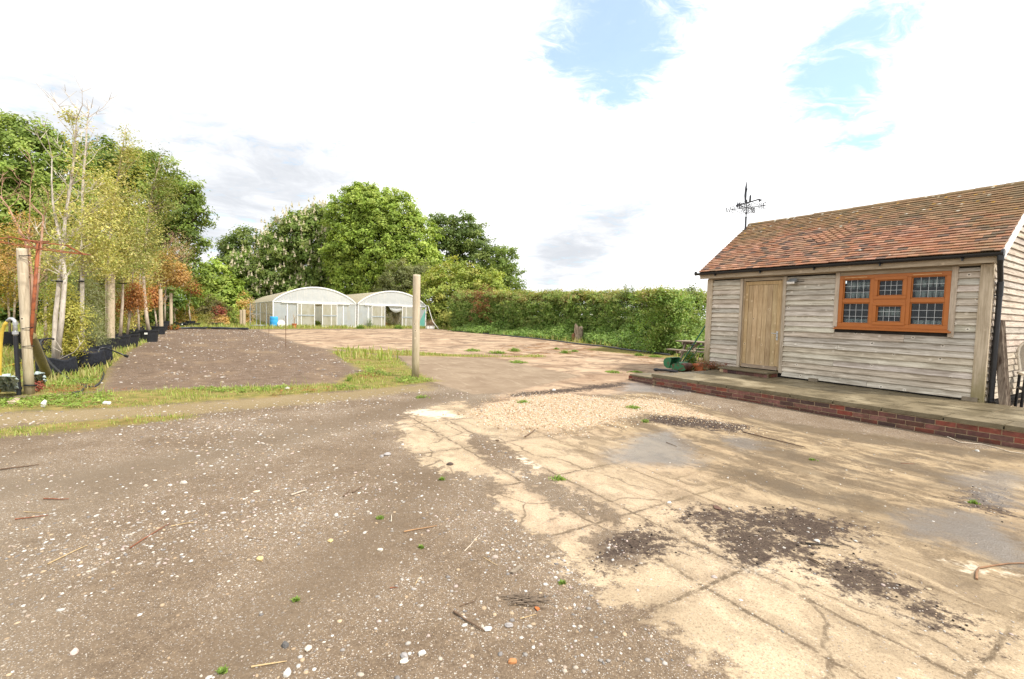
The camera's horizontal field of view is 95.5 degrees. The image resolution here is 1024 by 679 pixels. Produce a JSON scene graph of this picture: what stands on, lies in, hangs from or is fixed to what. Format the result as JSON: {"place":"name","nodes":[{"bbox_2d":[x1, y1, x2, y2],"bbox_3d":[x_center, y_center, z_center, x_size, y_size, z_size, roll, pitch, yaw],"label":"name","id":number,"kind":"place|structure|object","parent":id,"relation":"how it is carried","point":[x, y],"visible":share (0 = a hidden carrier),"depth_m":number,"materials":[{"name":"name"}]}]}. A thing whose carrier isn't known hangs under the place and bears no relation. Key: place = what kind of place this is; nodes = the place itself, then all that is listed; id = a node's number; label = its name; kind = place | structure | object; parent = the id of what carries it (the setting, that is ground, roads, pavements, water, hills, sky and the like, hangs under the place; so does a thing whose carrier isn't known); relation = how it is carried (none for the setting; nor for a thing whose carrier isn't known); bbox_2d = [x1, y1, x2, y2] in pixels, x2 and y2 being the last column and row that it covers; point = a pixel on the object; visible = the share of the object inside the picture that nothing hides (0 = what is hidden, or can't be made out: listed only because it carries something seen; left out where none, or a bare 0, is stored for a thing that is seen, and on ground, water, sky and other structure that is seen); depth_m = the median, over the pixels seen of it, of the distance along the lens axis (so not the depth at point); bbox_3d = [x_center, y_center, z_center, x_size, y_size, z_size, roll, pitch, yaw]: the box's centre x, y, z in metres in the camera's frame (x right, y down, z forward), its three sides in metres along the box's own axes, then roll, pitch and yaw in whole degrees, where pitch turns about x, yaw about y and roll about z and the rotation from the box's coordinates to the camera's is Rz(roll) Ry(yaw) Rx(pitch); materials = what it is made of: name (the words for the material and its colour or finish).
{"place":"outdoors","nodes":[
{"label":"outdoors","id":0,"kind":"place"},
{"bbox_2d":[0,357,435,438],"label":"verge grass","id":1,"kind":"structure","parent":0,"point":[174,395],"depth_m":8.01,"materials":[{"name":"green plant"}]},
{"bbox_2d":[426,319,435,328],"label":"planter crate","id":2,"kind":"object","parent":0,"point":[430,325],"visible":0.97,"depth_m":41.59,"materials":[{"name":"white paint"}]},
{"bbox_2d":[332,346,545,364],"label":"joint grass","id":3,"kind":"structure","parent":0,"point":[401,363],"depth_m":16.07,"materials":[{"name":"green plant"}]},
{"bbox_2d":[0,304,1023,678],"bbox_3d":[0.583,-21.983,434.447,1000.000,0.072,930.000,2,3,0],"label":"ground","id":4,"kind":"structure","parent":0,"point":[686,608],"depth_m":3.28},
{"bbox_2d":[0,374,18,391],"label":"plastic sheet","id":5,"kind":"object","parent":4,"relation":"on","point":[8,382],"visible":0.99,"depth_m":7.20,"materials":[{"name":"plastic"}]},
{"bbox_2d":[0,317,21,394],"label":"standpipe","id":6,"kind":"object","parent":4,"relation":"on","point":[15,331],"visible":0.94,"depth_m":7.39,"materials":[{"name":"yellow plastic"}]},
{"bbox_2d":[0,219,45,347],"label":"potted tree","id":7,"kind":"object","parent":4,"relation":"on","point":[8,334],"visible":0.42,"depth_m":14.90,"materials":[{"name":"green plant"}]},
{"bbox_2d":[16,248,34,394],"bbox_3d":[-7.827,-0.260,7.485,0.184,2.391,0.130,2,3,0],"label":"wooden post","id":8,"kind":"object","parent":4,"relation":"on","point":[25,314],"visible":0.91,"depth_m":7.45,"materials":[{"name":"wood"}]},
{"bbox_2d":[0,146,54,361],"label":"potted tree","id":9,"kind":"object","parent":4,"relation":"on","point":[25,243],"visible":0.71,"depth_m":11.22,"materials":[{"name":"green plant"}]},
{"bbox_2d":[34,380,46,391],"bbox_3d":[-7.925,0.770,7.734,0.282,0.258,0.250,2,3,17],"label":"brick","id":10,"kind":"object","parent":4,"relation":"on","point":[37,387],"visible":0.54,"depth_m":7.73,"materials":[{"name":"red brick"}]},
{"bbox_2d":[34,371,46,384],"bbox_3d":[-8.108,0.670,7.968,0.916,0.331,0.228,4,4,41],"label":"plastic sheet","id":11,"kind":"object","parent":4,"relation":"on","point":[39,376],"visible":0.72,"depth_m":7.89,"materials":[{"name":"plastic"}]},
{"bbox_2d":[33,332,52,378],"bbox_3d":[-8.504,0.361,8.393,0.141,1.084,1.989,-1,4,-39],"label":"leaning stake","id":12,"kind":"object","parent":4,"relation":"on","point":[40,359],"visible":0.58,"depth_m":8.25,"materials":[{"name":"wood"}]},
{"bbox_2d":[0,235,90,346],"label":"plant support","id":13,"kind":"object","parent":4,"relation":"on","point":[38,248],"visible":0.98,"depth_m":7.45,"materials":[{"name":"wood"}]},
{"bbox_2d":[5,178,94,352],"bbox_3d":[-13.527,-2.147,13.567,1.939,5.102,1.783,2,3,13],"label":"potted tree","id":14,"kind":"object","parent":4,"relation":"on","point":[42,294],"visible":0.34,"depth_m":13.43,"materials":[{"name":"green plant"}]},
{"bbox_2d":[0,108,116,322],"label":"oak tree","id":15,"kind":"object","parent":4,"relation":"on","point":[15,137],"visible":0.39,"depth_m":29.35,"materials":[{"name":"green plant"}]},
{"bbox_2d":[10,76,110,375],"bbox_3d":[-9.012,-2.194,9.432,1.597,5.882,1.183,2,3,0],"label":"potted tree","id":16,"kind":"object","parent":4,"relation":"on","point":[59,361],"visible":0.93,"depth_m":9.42,"materials":[{"name":"yellow plant"}]},
{"bbox_2d":[34,277,101,363],"bbox_3d":[-9.664,-0.399,10.039,1.342,2.204,1.147,4,4,38],"label":"yellow shrub","id":17,"kind":"object","parent":4,"relation":"on","point":[72,322],"visible":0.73,"depth_m":9.98,"materials":[{"name":"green plant"}]},
{"bbox_2d":[44,257,121,362],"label":"potted tree","id":18,"kind":"object","parent":4,"relation":"on","point":[109,355],"visible":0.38,"depth_m":11.70,"materials":[{"name":"green plant"}]},
{"bbox_2d":[40,338,128,387],"bbox_3d":[-8.843,0.364,9.469,1.185,0.775,3.616,0,4,-31],"label":"irrigation hose","id":19,"kind":"object","parent":4,"relation":"on","point":[58,371],"visible":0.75,"depth_m":9.22,"materials":[{"name":"black plastic"}]},
{"bbox_2d":[51,166,123,340],"bbox_3d":[-14.425,-2.893,15.939,2.379,6.286,2.033,2,3,0],"label":"potted tree","id":20,"kind":"object","parent":4,"relation":"on","point":[95,198],"visible":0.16,"depth_m":15.80,"materials":[{"name":"green plant"}]},
{"bbox_2d":[40,88,137,368],"bbox_3d":[-9.551,-2.530,10.607,1.743,6.397,1.558,2,3,0],"label":"potted tree","id":21,"kind":"object","parent":4,"relation":"on","point":[94,358],"visible":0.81,"depth_m":10.53,"materials":[{"name":"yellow plant"}]},
{"bbox_2d":[78,303,112,349],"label":"potted tree","id":22,"kind":"object","parent":4,"relation":"on","point":[99,344],"visible":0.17,"depth_m":13.24,"materials":[{"name":"green plant"}]},
{"bbox_2d":[0,269,196,325],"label":"bush","id":23,"kind":"object","parent":4,"relation":"on","point":[180,304],"visible":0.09,"depth_m":29.63,"materials":[{"name":"green plant"}]},
{"bbox_2d":[76,265,126,336],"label":"potted tree","id":24,"kind":"object","parent":4,"relation":"on","point":[101,301],"visible":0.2,"depth_m":15.86,"materials":[{"name":"green plant"}]},
{"bbox_2d":[74,121,154,349],"bbox_3d":[-12.371,-3.199,14.639,2.449,7.148,1.923,2,3,0],"label":"potted tree","id":25,"kind":"object","parent":4,"relation":"on","point":[111,307],"visible":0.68,"depth_m":14.62,"materials":[{"name":"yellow plant"}]},
{"bbox_2d":[103,272,141,332],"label":"potted tree","id":26,"kind":"object","parent":4,"relation":"on","point":[124,317],"visible":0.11,"depth_m":17.01,"materials":[{"name":"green plant"}]},
{"bbox_2d":[77,187,175,348],"bbox_3d":[-12.702,-2.323,15.380,2.643,5.301,1.952,0,3,-25],"label":"potted tree","id":27,"kind":"object","parent":4,"relation":"on","point":[124,340],"visible":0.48,"depth_m":15.35,"materials":[{"name":"green plant"}]},
{"bbox_2d":[115,273,154,346],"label":"potted tree","id":28,"kind":"object","parent":4,"relation":"on","point":[132,300],"visible":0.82,"depth_m":16.18,"materials":[{"name":"brown plant"}]},
{"bbox_2d":[104,195,172,329],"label":"potted tree","id":29,"kind":"object","parent":4,"relation":"on","point":[142,328],"visible":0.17,"depth_m":23.09,"materials":[{"name":"green plant"}]},
{"bbox_2d":[118,267,159,332],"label":"potted tree","id":30,"kind":"object","parent":4,"relation":"on","point":[136,313],"visible":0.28,"depth_m":21.40,"materials":[{"name":"green plant"}]},
{"bbox_2d":[63,133,219,321],"bbox_3d":[-28.188,-8.292,35.727,11.262,14.397,7.114,2,3,0],"label":"oak tree","id":31,"kind":"object","parent":4,"relation":"on","point":[194,202],"visible":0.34,"depth_m":34.95,"materials":[{"name":"green plant"}]},
{"bbox_2d":[0,324,290,386],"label":"rough grass","id":32,"kind":"structure","parent":4,"relation":"on","point":[6,360],"depth_m":11.04,"materials":[{"name":"green plant"}]},
{"bbox_2d":[126,222,164,340],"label":"potted tree","id":33,"kind":"object","parent":4,"relation":"on","point":[152,273],"visible":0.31,"depth_m":18.65,"materials":[{"name":"green plant"}]},
{"bbox_2d":[142,283,168,334],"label":"potted tree","id":34,"kind":"object","parent":4,"relation":"on","point":[158,302],"visible":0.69,"depth_m":23.65,"materials":[{"name":"beige plant"}]},
{"bbox_2d":[126,144,187,341],"bbox_3d":[-14.213,-3.890,18.784,2.509,7.982,2.138,2,3,0],"label":"potted tree","id":35,"kind":"object","parent":4,"relation":"on","point":[149,334],"visible":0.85,"depth_m":18.61,"materials":[{"name":"green plant"}]},
{"bbox_2d":[145,246,182,330],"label":"potted tree","id":36,"kind":"object","parent":4,"relation":"on","point":[163,266],"visible":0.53,"depth_m":26.81,"materials":[{"name":"brown plant"}]},
{"bbox_2d":[153,259,200,329],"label":"potted tree","id":37,"kind":"object","parent":4,"relation":"on","point":[183,277],"visible":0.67,"depth_m":28.15,"materials":[{"name":"brown plant"}]},
{"bbox_2d":[155,223,199,324],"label":"potted tree","id":38,"kind":"object","parent":4,"relation":"on","point":[174,249],"visible":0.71,"depth_m":30.87,"materials":[{"name":"brown plant"}]},
{"bbox_2d":[175,299,200,322],"bbox_3d":[-24.663,-2.051,34.858,2.236,2.112,1.898,2,3,0],"label":"shrub","id":39,"kind":"object","parent":4,"relation":"on","point":[186,318],"visible":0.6,"depth_m":34.87,"materials":[{"name":"green plant"}]},
{"bbox_2d":[180,272,205,322],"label":"potted tree","id":40,"kind":"object","parent":4,"relation":"on","point":[192,288],"visible":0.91,"depth_m":33.46,"materials":[{"name":"brown plant"}]},
{"bbox_2d":[194,313,209,322],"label":"shrub","id":41,"kind":"object","parent":4,"relation":"on","point":[200,318],"visible":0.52,"depth_m":39.06,"materials":[{"name":"green plant"}]},
{"bbox_2d":[183,293,233,318],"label":"bush","id":42,"kind":"object","parent":4,"relation":"on","point":[203,309],"visible":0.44,"depth_m":49.40,"materials":[{"name":"green plant"}]},
{"bbox_2d":[204,311,219,324],"bbox_3d":[-23.925,-1.638,36.972,1.236,1.233,1.234,2,3,0],"label":"shrub","id":43,"kind":"object","parent":4,"relation":"on","point":[209,320],"visible":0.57,"depth_m":36.91,"materials":[{"name":"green plant"}]},
{"bbox_2d":[178,327,248,329],"bbox_3d":[-19.371,-0.738,30.588,3.801,0.188,2.108,2,3,0],"label":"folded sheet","id":44,"kind":"object","parent":4,"relation":"on","point":[213,328],"visible":0.94,"depth_m":30.73,"materials":[{"name":"plastic"}]},
{"bbox_2d":[185,254,252,317],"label":"bush","id":45,"kind":"object","parent":4,"relation":"on","point":[225,282],"visible":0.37,"depth_m":60.54,"materials":[{"name":"green plant"}]},
{"bbox_2d":[212,303,227,319],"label":"shrub","id":46,"kind":"object","parent":4,"relation":"on","point":[221,311],"visible":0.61,"depth_m":47.14,"materials":[{"name":"red plant"}]},
{"bbox_2d":[211,314,230,323],"bbox_3d":[-23.044,-1.391,36.686,1.528,1.289,1.691,0,3,-25],"label":"shrub","id":47,"kind":"object","parent":4,"relation":"on","point":[220,319],"visible":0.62,"depth_m":36.57,"materials":[{"name":"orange plant"}]},
{"bbox_2d":[215,664,229,674],"bbox_3d":[-1.192,1.359,1.911,0.050,0.025,0.047,3,3,22],"label":"weed tuft","id":48,"kind":"object","parent":4,"relation":"on","point":[223,670],"visible":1,"depth_m":1.91,"materials":[{"name":"green plant"}]},
{"bbox_2d":[226,305,239,324],"bbox_3d":[-22.832,-1.920,38.199,1.470,1.870,1.401,2,3,15],"label":"shrub","id":49,"kind":"object","parent":4,"relation":"on","point":[235,314],"visible":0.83,"depth_m":38.05,"materials":[{"name":"green plant"}]},
{"bbox_2d":[212,223,264,276],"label":"oak tree","id":50,"kind":"object","parent":4,"relation":"on","point":[238,237],"visible":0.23,"depth_m":78.78,"materials":[{"name":"green plant"}]},
{"bbox_2d":[242,310,245,325],"bbox_3d":[-20.862,-1.655,36.163,0.267,1.341,0.265,2,3,0],"label":"short post","id":51,"kind":"object","parent":4,"relation":"on","point":[244,317],"visible":0.91,"depth_m":36.06,"materials":[{"name":"wood"}]},
{"bbox_2d":[235,290,255,322],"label":"young tree","id":52,"kind":"object","parent":4,"relation":"on","point":[243,305],"visible":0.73,"depth_m":41.66,"materials":[{"name":"yellow plant"}]},
{"bbox_2d":[250,303,266,326],"bbox_3d":[-19.113,-1.815,35.044,0.760,1.818,1.040,1,3,-5],"label":"plant trolley","id":53,"kind":"object","parent":4,"relation":"on","point":[260,315],"visible":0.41,"depth_m":34.60,"materials":[{"name":"metal"}]},
{"bbox_2d":[251,660,286,667],"bbox_3d":[-1.021,1.363,1.956,0.135,0.007,0.007,1,3,-16],"label":"stick","id":54,"kind":"object","parent":4,"relation":"on","point":[267,664],"visible":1,"depth_m":1.95,"materials":[{"name":"wood"}]},
{"bbox_2d":[270,316,277,326],"bbox_3d":[-18.670,-1.384,36.457,0.600,0.831,0.600,2,3,0],"label":"barrel","id":55,"kind":"object","parent":4,"relation":"on","point":[273,320],"visible":0.82,"depth_m":36.21,"materials":[{"name":"blue plastic"}]},
{"bbox_2d":[209,196,348,300],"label":"horse chestnut","id":56,"kind":"object","parent":4,"relation":"on","point":[288,247],"visible":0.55,"depth_m":64.73,"materials":[{"name":"green plant"}]},
{"bbox_2d":[283,668,290,676],"bbox_3d":[-0.923,1.369,1.913,0.029,0.021,0.041,1,3,-1],"label":"stone","id":57,"kind":"object","parent":4,"relation":"on","point":[287,672],"visible":1,"depth_m":1.90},
{"bbox_2d":[230,286,356,316],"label":"bush","id":58,"kind":"object","parent":4,"relation":"on","point":[254,294],"depth_m":64.15,"materials":[{"name":"green plant"}]},
{"bbox_2d":[251,287,356,326],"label":"polytunnel","id":59,"kind":"structure","parent":4,"relation":"on","point":[336,308],"depth_m":39.08,"materials":[{"name":"plastic"}]},
{"bbox_2d":[297,303,314,326],"bbox_3d":[-16.979,-2.014,38.376,1.340,1.910,0.060,0,4,-32],"label":"sliding door","id":60,"kind":"structure","parent":59,"relation":"in","point":[305,312],"depth_m":38.37,"materials":[{"name":"plastic"}]},
{"bbox_2d":[322,304,336,326],"bbox_3d":[-15.422,-2.025,39.356,1.210,1.910,0.060,0,4,-32],"label":"sliding door","id":61,"kind":"structure","parent":59,"relation":"in","point":[329,311],"depth_m":39.34,"materials":[{"name":"plastic"}]},
{"bbox_2d":[0,317,703,360],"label":"grass","id":62,"kind":"structure","parent":4,"relation":"on","point":[253,323],"depth_m":32.04,"materials":[{"name":"green plant"}]},
{"bbox_2d":[289,324,424,327],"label":"threshold grass","id":63,"kind":"structure","parent":4,"relation":"on","point":[364,326],"depth_m":40.88,"materials":[{"name":"green plant"}]},
{"bbox_2d":[316,291,427,326],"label":"polytunnel","id":64,"kind":"structure","parent":4,"relation":"on","point":[371,305],"depth_m":42.21,"materials":[{"name":"plastic"}]},
{"bbox_2d":[371,306,384,325],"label":"sliding door","id":65,"kind":"structure","parent":64,"relation":"in","point":[378,312],"depth_m":41.55,"materials":[{"name":"plastic"}]},
{"bbox_2d":[402,307,412,325],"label":"sliding door","id":66,"kind":"structure","parent":64,"relation":"in","point":[407,312],"depth_m":42.98,"materials":[{"name":"plastic"}]},
{"bbox_2d":[316,180,450,294],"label":"ash tree","id":67,"kind":"object","parent":4,"relation":"on","point":[362,219],"visible":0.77,"depth_m":61.02,"materials":[{"name":"green plant"}]},
{"bbox_2d":[368,257,436,317],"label":"willow bush","id":68,"kind":"object","parent":4,"relation":"on","point":[405,272],"visible":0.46,"depth_m":50.99,"materials":[{"name":"green plant"}]},
{"bbox_2d":[412,274,420,377],"bbox_3d":[-2.177,-0.273,10.554,0.177,2.384,0.189,2,3,0],"label":"wooden post","id":69,"kind":"object","parent":4,"relation":"on","point":[416,326],"visible":0.95,"depth_m":10.49,"materials":[{"name":"wood"}]},
{"bbox_2d":[399,255,513,326],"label":"hawthorn bush","id":70,"kind":"object","parent":4,"relation":"on","point":[438,292],"visible":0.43,"depth_m":44.74,"materials":[{"name":"green plant"}]},
{"bbox_2d":[424,209,510,283],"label":"oak tree","id":71,"kind":"object","parent":4,"relation":"on","point":[456,236],"visible":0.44,"depth_m":73.21,"materials":[{"name":"green plant"}]},
{"bbox_2d":[453,610,483,630],"bbox_3d":[-0.213,1.366,2.260,0.210,0.010,0.013,4,4,41],"label":"stick","id":72,"kind":"object","parent":4,"relation":"on","point":[461,616],"visible":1,"depth_m":2.26,"materials":[{"name":"wood"}]},
{"bbox_2d":[486,244,529,292],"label":"oak tree","id":73,"kind":"object","parent":4,"relation":"on","point":[511,282],"visible":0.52,"depth_m":70.45,"materials":[{"name":"green plant"}]},
{"bbox_2d":[510,564,522,573],"bbox_3d":[0.027,1.347,2.728,0.024,0.010,0.102,4,4,35],"label":"wood scrap","id":74,"kind":"object","parent":4,"relation":"on","point":[516,569],"visible":1,"depth_m":2.71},
{"bbox_2d":[499,589,558,608],"bbox_3d":[0.092,1.354,2.449,0.324,0.035,0.162,2,3,0],"label":"twig pile","id":75,"kind":"object","parent":4,"relation":"on","point":[514,599],"visible":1,"depth_m":2.43,"materials":[{"name":"wood"}]},
{"bbox_2d":[551,473,567,480],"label":"weed tuft","id":76,"kind":"object","parent":4,"relation":"on","point":[558,478],"visible":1,"depth_m":4.26,"materials":[{"name":"green plant"}]},
{"bbox_2d":[450,330,669,354],"bbox_3d":[1.040,-0.075,28.879,1.037,0.089,23.018,0,4,-30],"label":"water pipe","id":77,"kind":"object","parent":4,"relation":"on","point":[576,343],"visible":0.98,"depth_m":24.26,"materials":[{"name":"plastic"}]},
{"bbox_2d":[445,283,706,353],"bbox_3d":[2.393,-1.965,31.278,6.104,4.298,27.034,0,4,-28],"label":"hedge","id":78,"kind":"object","parent":4,"relation":"on","point":[518,308],"visible":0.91,"depth_m":28.48,"materials":[{"name":"green plant"}]},
{"bbox_2d":[448,308,704,357],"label":"undergrowth","id":79,"kind":"object","parent":4,"relation":"on","point":[615,337],"visible":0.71,"depth_m":25.99,"materials":[{"name":"green plant"}]},
{"bbox_2d":[571,324,582,340],"bbox_3d":[3.916,-0.431,27.747,0.696,1.067,0.526,3,3,27],"label":"tree stump","id":80,"kind":"object","parent":4,"relation":"on","point":[578,333],"visible":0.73,"depth_m":27.59,"materials":[{"name":"wood"}]},
{"bbox_2d":[439,391,772,437],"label":"pebbles","id":81,"kind":"object","parent":4,"relation":"on","point":[573,407],"visible":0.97,"depth_m":7.35,"materials":[{"name":"gravel"}]},
{"bbox_2d":[653,368,677,372],"bbox_3d":[4.323,0.871,13.097,0.680,0.101,0.090,3,4,29],"label":"drain pipe","id":82,"kind":"object","parent":4,"relation":"on","point":[667,370],"visible":0.97,"depth_m":13.06,"materials":[{"name":"black plastic"}]},
{"bbox_2d":[663,344,703,370],"bbox_3d":[4.957,0.499,13.472,0.559,0.808,0.923,-1,4,-39],"label":"lawn mower","id":83,"kind":"object","parent":4,"relation":"on","point":[675,363],"visible":1,"depth_m":13.42,"materials":[{"name":"green paint"}]},
{"bbox_2d":[666,340,704,360],"bbox_3d":[6.507,0.449,16.032,1.647,0.759,1.650,-1,4,-41],"label":"picnic table","id":84,"kind":"object","parent":4,"relation":"on","point":[683,350],"visible":0.49,"depth_m":16.11,"materials":[{"name":"wood"}]},
{"bbox_2d":[683,350,698,363],"bbox_3d":[5.479,0.610,14.278,0.559,0.632,0.509,0,3,-23],"label":"weed clump","id":85,"kind":"object","parent":4,"relation":"on","point":[691,360],"visible":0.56,"depth_m":14.19,"materials":[{"name":"green plant"}]},
{"bbox_2d":[514,392,1022,654],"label":"soil crumbs","id":86,"kind":"object","parent":4,"relation":"on","point":[757,563],"visible":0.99,"depth_m":3.13,"materials":[{"name":"soil"}]},
{"bbox_2d":[742,431,805,447],"bbox_3d":[3.347,1.280,5.981,0.015,0.016,0.812,0,4,-31],"label":"iron bar","id":87,"kind":"object","parent":4,"relation":"on","point":[770,438],"visible":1,"depth_m":6.00,"materials":[{"name":"metal"}]},
{"bbox_2d":[628,370,1023,448],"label":"brick platform","id":88,"kind":"structure","parent":4,"relation":"on","point":[996,424],"depth_m":7.80,"materials":[{"name":"stone"}]},
{"bbox_2d":[692,363,705,370],"bbox_3d":[5.488,0.824,13.544,0.354,0.218,0.354,-1,4,-38],"label":"square planter","id":89,"kind":"object","parent":88,"relation":"on","point":[699,368],"visible":0.36,"depth_m":13.45,"materials":[{"name":"ceramic"}]},
{"bbox_2d":[697,358,726,369],"bbox_3d":[5.242,0.660,12.158,0.294,0.318,0.932,0,4,-30],"label":"red sedum","id":90,"kind":"object","parent":88,"relation":"on","point":[710,366],"visible":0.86,"depth_m":12.17,"materials":[{"name":"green plant"}]},
{"bbox_2d":[718,366,777,377],"bbox_3d":[5.640,0.771,11.158,0.497,0.128,1.230,0,4,-32],"label":"door step","id":91,"kind":"object","parent":88,"relation":"on","point":[750,371],"depth_m":10.95,"materials":[{"name":"grey stone"}]},
{"bbox_2d":[997,320,1010,405],"bbox_3d":[8.298,0.485,7.870,0.241,1.630,0.432,2,3,0],"label":"oak board","id":92,"kind":"object","parent":88,"relation":"on","point":[1003,381],"visible":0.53,"depth_m":7.81,"materials":[{"name":"wood"}]},
{"bbox_2d":[1014,341,1023,407],"bbox_3d":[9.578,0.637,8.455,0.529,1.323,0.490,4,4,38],"label":"garden chair","id":93,"kind":"object","parent":88,"relation":"on","point":[1020,355],"visible":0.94,"depth_m":8.73,"materials":[{"name":"beige plastic"}]},
{"bbox_2d":[694,181,1023,403],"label":"barn","id":94,"kind":"structure","parent":4,"relation":"on","point":[762,314],"depth_m":9.30,"materials":[{"name":"wood"}]},
{"bbox_2d":[682,326,704,361],"bbox_3d":[5.124,0.155,13.148,0.036,1.206,1.465,1,3,-3],"label":"green pole","id":95,"kind":"object","parent":94,"relation":"attached to","point":[693,343],"visible":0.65,"depth_m":13.06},
{"bbox_2d":[726,182,765,229],"bbox_3d":[6.605,-3.724,13.127,0.808,1.464,0.754,2,3,0],"label":"weather vane","id":96,"kind":"object","parent":94,"relation":"on","point":[746,208],"visible":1,"depth_m":13.11,"materials":[{"name":"black metal"}]},
{"bbox_2d":[740,279,783,369],"bbox_3d":[5.967,-0.357,11.137,0.127,2.104,0.963,0,4,-32],"label":"door","id":97,"kind":"structure","parent":94,"relation":"in","point":[762,301],"depth_m":11.13,"materials":[{"name":"wood"}]},
{"bbox_2d":[787,278,802,283],"bbox_3d":[6.314,-1.303,10.371,0.186,0.130,0.293,0,4,-32],"label":"floodlight","id":98,"kind":"object","parent":94,"relation":"attached to","point":[792,280],"visible":1,"depth_m":10.37,"materials":[{"name":"grey metal"}]},
{"bbox_2d":[833,271,951,332],"bbox_3d":[7.301,-0.717,8.986,0.150,1.103,1.850,0,4,-32],"label":"window","id":99,"kind":"structure","parent":94,"relation":"in","point":[905,301],"depth_m":8.88,"materials":[{"name":"brown wood"}]},
{"bbox_2d":[843,276,944,330],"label":"window panes","id":100,"kind":"object","parent":94,"relation":"attached to","point":[918,284],"depth_m":9.11,"materials":[{"name":"glass"}]},
{"bbox_2d":[947,436,1023,453],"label":"cord","id":101,"kind":"object","parent":4,"relation":"on","point":[982,444],"visible":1,"depth_m":6.20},
{"bbox_2d":[975,562,1023,579],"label":"stick","id":102,"kind":"object","parent":4,"relation":"on","point":[976,573],"visible":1,"depth_m":2.91,"materials":[{"name":"wood"}]},
{"bbox_2d":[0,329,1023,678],"bbox_3d":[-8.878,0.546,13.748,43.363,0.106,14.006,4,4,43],"label":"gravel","id":103,"kind":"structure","parent":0,"point":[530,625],"depth_m":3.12,"materials":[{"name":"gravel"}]},
{"bbox_2d":[0,0,1023,317],"label":"sky","id":104,"kind":"structure","parent":0,"point":[610,143],"materials":[{"name":"white"}]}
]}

